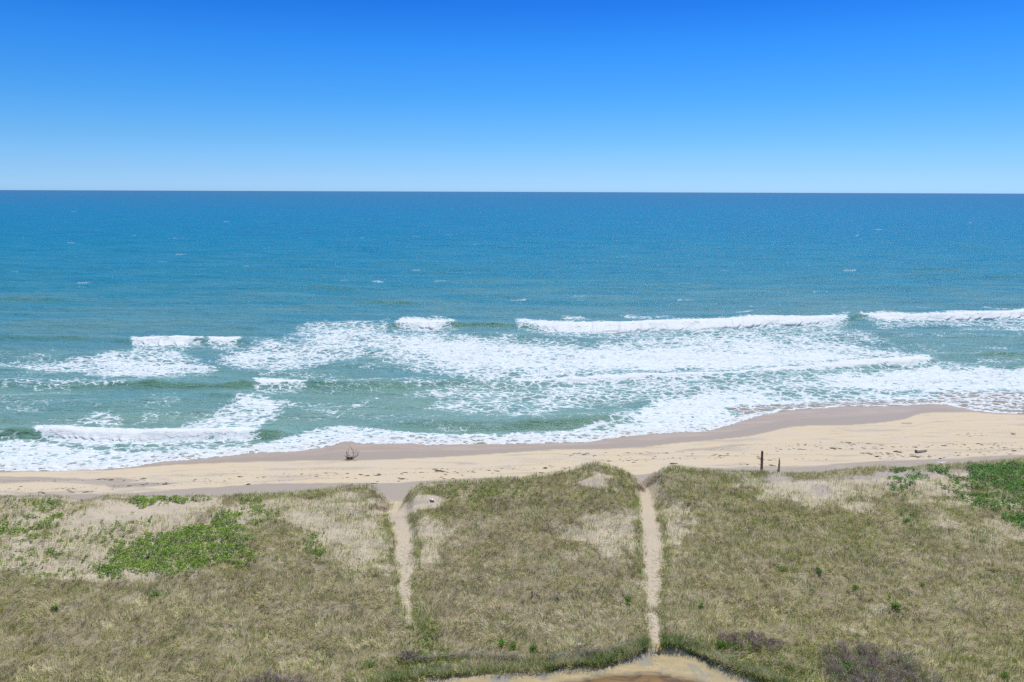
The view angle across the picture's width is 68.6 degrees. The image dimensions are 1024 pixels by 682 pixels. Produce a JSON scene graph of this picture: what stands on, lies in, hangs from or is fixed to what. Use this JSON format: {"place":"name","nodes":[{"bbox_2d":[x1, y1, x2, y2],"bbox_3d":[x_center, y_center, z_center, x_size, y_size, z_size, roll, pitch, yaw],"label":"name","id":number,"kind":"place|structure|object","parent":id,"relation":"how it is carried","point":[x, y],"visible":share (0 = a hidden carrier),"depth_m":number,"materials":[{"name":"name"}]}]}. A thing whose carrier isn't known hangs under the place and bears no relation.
{"place":"outdoors","nodes":[
{"label":"outdoors","id":0,"kind":"place"},
{"bbox_2d":[388,500,413,623],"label":"path","id":1,"kind":"structure","parent":0,"point":[400,528],"depth_m":90.33,"materials":[{"name":"beige sand"}]},
{"bbox_2d":[0,190,1023,470],"bbox_3d":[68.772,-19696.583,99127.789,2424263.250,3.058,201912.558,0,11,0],"label":"sea","id":2,"kind":"structure","parent":0,"point":[318,296],"depth_m":291.48,"materials":[{"name":"liquid"}]},
{"bbox_2d":[44,425,253,441],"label":"breaking wave","id":3,"kind":"object","parent":2,"relation":"on","point":[97,433],"visible":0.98,"depth_m":142.28,"materials":[{"name":"white liquid"}]},
{"bbox_2d":[137,335,188,345],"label":"breaking wave","id":4,"kind":"object","parent":2,"relation":"on","point":[175,340],"visible":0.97,"depth_m":229.68,"materials":[{"name":"white liquid"}]},
{"bbox_2d":[212,336,237,342],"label":"breaking wave","id":5,"kind":"object","parent":2,"relation":"on","point":[225,339],"visible":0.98,"depth_m":231.10,"materials":[{"name":"white liquid"}]},
{"bbox_2d":[258,379,296,382],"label":"breaking wave","id":6,"kind":"object","parent":2,"relation":"on","point":[271,380],"visible":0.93,"depth_m":182.42,"materials":[{"name":"white liquid"}]},
{"bbox_2d":[399,319,445,329],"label":"breaking wave","id":7,"kind":"object","parent":2,"relation":"on","point":[428,325],"visible":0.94,"depth_m":260.80,"materials":[{"name":"white liquid"}]},
{"bbox_2d":[530,316,835,332],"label":"breaking wave","id":8,"kind":"object","parent":2,"relation":"on","point":[628,327],"visible":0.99,"depth_m":260.89,"materials":[{"name":"white liquid"}]},
{"bbox_2d":[538,356,927,380],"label":"breaking wave","id":9,"kind":"object","parent":2,"relation":"on","point":[891,361],"visible":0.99,"depth_m":201.13,"materials":[{"name":"white liquid"}]},
{"bbox_2d":[875,309,1023,320],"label":"breaking wave","id":10,"kind":"object","parent":2,"relation":"on","point":[973,316],"visible":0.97,"depth_m":280.55,"materials":[{"name":"white liquid"}]},
{"bbox_2d":[0,456,1023,681],"bbox_3d":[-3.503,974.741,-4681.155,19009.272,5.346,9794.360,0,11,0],"label":"ground","id":11,"kind":"structure","parent":0,"point":[114,511],"depth_m":84.18,"materials":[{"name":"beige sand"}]},
{"bbox_2d":[0,494,15,508],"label":"bare shrub","id":12,"kind":"object","parent":11,"relation":"on","point":[5,497],"visible":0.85,"depth_m":100.17,"materials":[{"name":"grey plant"}]},
{"bbox_2d":[149,587,167,597],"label":"leafy shrub","id":13,"kind":"object","parent":11,"relation":"on","point":[152,592],"visible":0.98,"depth_m":80.01,"materials":[{"name":"green plant"}]},
{"bbox_2d":[0,495,330,582],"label":"leafy ground cover","id":14,"kind":"object","parent":11,"relation":"on","point":[172,548],"visible":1,"depth_m":90.35,"materials":[{"name":"green plant"}]},
{"bbox_2d":[239,669,317,681],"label":"bare thicket","id":15,"kind":"object","parent":11,"relation":"on","point":[277,678],"visible":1,"depth_m":66.60,"materials":[{"name":"grey plant"}]},
{"bbox_2d":[359,655,377,669],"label":"leafy shrub","id":16,"kind":"object","parent":11,"relation":"on","point":[369,663],"visible":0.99,"depth_m":69.09,"materials":[{"name":"green plant"}]},
{"bbox_2d":[396,649,422,662],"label":"bare shrub","id":17,"kind":"object","parent":11,"relation":"on","point":[413,655],"visible":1,"depth_m":70.09,"materials":[{"name":"grey plant"}]},
{"bbox_2d":[395,478,537,675],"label":"leafy ground cover","id":18,"kind":"object","parent":11,"relation":"on","point":[465,487],"visible":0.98,"depth_m":102.62,"materials":[{"name":"green plant"}]},
{"bbox_2d":[494,638,506,647],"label":"leafy shrub","id":19,"kind":"object","parent":11,"relation":"on","point":[500,641],"visible":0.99,"depth_m":72.03,"materials":[{"name":"green plant"}]},
{"bbox_2d":[508,641,516,649],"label":"leafy shrub","id":20,"kind":"object","parent":11,"relation":"on","point":[513,646],"visible":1,"depth_m":71.87,"materials":[{"name":"green plant"}]},
{"bbox_2d":[369,468,658,509],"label":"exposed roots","id":21,"kind":"object","parent":11,"relation":"attached to","point":[641,485],"visible":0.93,"depth_m":106.73,"materials":[{"name":"brown plant"}]},
{"bbox_2d":[528,643,536,650],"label":"leafy shrub","id":22,"kind":"object","parent":11,"relation":"on","point":[534,646],"visible":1,"depth_m":71.33,"materials":[{"name":"green plant"}]},
{"bbox_2d":[372,625,793,681],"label":"marsh grass","id":23,"kind":"structure","parent":11,"relation":"on","point":[630,649],"depth_m":69.22,"materials":[{"name":"green plant"}]},
{"bbox_2d":[576,648,589,664],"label":"bare shrub","id":24,"kind":"object","parent":11,"relation":"on","point":[580,649],"visible":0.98,"depth_m":70.45,"materials":[{"name":"grey plant"}]},
{"bbox_2d":[402,634,835,672],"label":"reed wrack","id":25,"kind":"object","parent":11,"relation":"on","point":[514,654],"visible":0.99,"depth_m":70.39,"materials":[{"name":"brown plant"}]},
{"bbox_2d":[715,639,728,648],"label":"leafy shrub","id":26,"kind":"object","parent":11,"relation":"on","point":[719,643],"visible":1,"depth_m":71.83,"materials":[{"name":"green plant"}]},
{"bbox_2d":[728,643,752,651],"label":"leafy shrub","id":27,"kind":"object","parent":11,"relation":"on","point":[734,647],"visible":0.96,"depth_m":71.44,"materials":[{"name":"green plant"}]},
{"bbox_2d":[716,629,788,655],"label":"bare thicket","id":28,"kind":"object","parent":11,"relation":"on","point":[755,641],"visible":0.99,"depth_m":72.38,"materials":[{"name":"grey plant"}]},
{"bbox_2d":[773,562,795,571],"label":"leafy shrub","id":29,"kind":"object","parent":11,"relation":"on","point":[780,567],"visible":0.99,"depth_m":86.07,"materials":[{"name":"green plant"}]},
{"bbox_2d":[840,661,854,675],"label":"leafy shrub","id":30,"kind":"object","parent":11,"relation":"on","point":[849,666],"visible":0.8,"depth_m":68.41,"materials":[{"name":"green plant"}]},
{"bbox_2d":[843,666,877,681],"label":"leafy shrub","id":31,"kind":"object","parent":11,"relation":"on","point":[858,673],"visible":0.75,"depth_m":67.56,"materials":[{"name":"green plant"}]},
{"bbox_2d":[814,638,943,681],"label":"bare thicket","id":32,"kind":"object","parent":11,"relation":"on","point":[871,676],"visible":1,"depth_m":68.52,"materials":[{"name":"grey plant"}]},
{"bbox_2d":[889,600,901,609],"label":"leafy shrub","id":33,"kind":"object","parent":11,"relation":"on","point":[894,604],"visible":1,"depth_m":78.21,"materials":[{"name":"green plant"}]},
{"bbox_2d":[896,657,911,664],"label":"leafy shrub","id":34,"kind":"object","parent":11,"relation":"on","point":[903,658],"visible":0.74,"depth_m":69.59,"materials":[{"name":"green plant"}]},
{"bbox_2d":[887,461,1023,530],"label":"leafy ground cover","id":35,"kind":"object","parent":11,"relation":"on","point":[1010,485],"visible":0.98,"depth_m":109.12,"materials":[{"name":"green plant"}]},
{"bbox_2d":[1000,671,1009,679],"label":"leafy shrub","id":36,"kind":"object","parent":11,"relation":"on","point":[1004,675],"visible":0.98,"depth_m":67.22,"materials":[{"name":"green plant"}]},
{"bbox_2d":[0,404,1023,503],"bbox_3d":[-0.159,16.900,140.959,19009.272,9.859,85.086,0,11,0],"label":"beach","id":37,"kind":"structure","parent":0,"point":[859,427],"depth_m":129.66,"materials":[{"name":"beige sand"}]},
{"bbox_2d":[345,446,357,459],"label":"driftwood tree","id":38,"kind":"object","parent":37,"relation":"on","point":[351,458],"visible":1,"depth_m":128.57,"materials":[{"name":"grey wood"}]},
{"bbox_2d":[4,419,1018,491],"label":"footprints","id":39,"kind":"object","parent":37,"relation":"on","point":[472,470],"visible":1,"depth_m":124.00,"materials":[{"name":"beige sand"}]},
{"bbox_2d":[18,433,1021,493],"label":"seaweed","id":40,"kind":"object","parent":37,"relation":"on","point":[165,483],"visible":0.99,"depth_m":126.82,"materials":[{"name":"brown plant"}]},
{"bbox_2d":[760,451,762,470],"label":"wooden piling","id":41,"kind":"object","parent":37,"relation":"on","point":[761,466],"visible":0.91,"depth_m":121.24,"materials":[{"name":"wood"}]},
{"bbox_2d":[915,449,926,452],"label":"driftwood log","id":42,"kind":"object","parent":37,"relation":"on","point":[920,450],"visible":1,"depth_m":130.16,"materials":[{"name":"grey wood"}]},
{"bbox_2d":[0,0,1023,193],"label":"sky","id":43,"kind":"structure","parent":0,"point":[714,96],"materials":[{"name":"blue"}]},
{"bbox_2d":[433,652,753,681],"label":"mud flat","id":44,"kind":"structure","parent":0,"point":[667,667],"depth_m":68.50,"materials":[{"name":"beige sand"}]},
{"bbox_2d":[636,481,663,653],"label":"path","id":45,"kind":"structure","parent":0,"point":[651,560],"depth_m":89.05,"materials":[{"name":"beige sand"}]}
]}

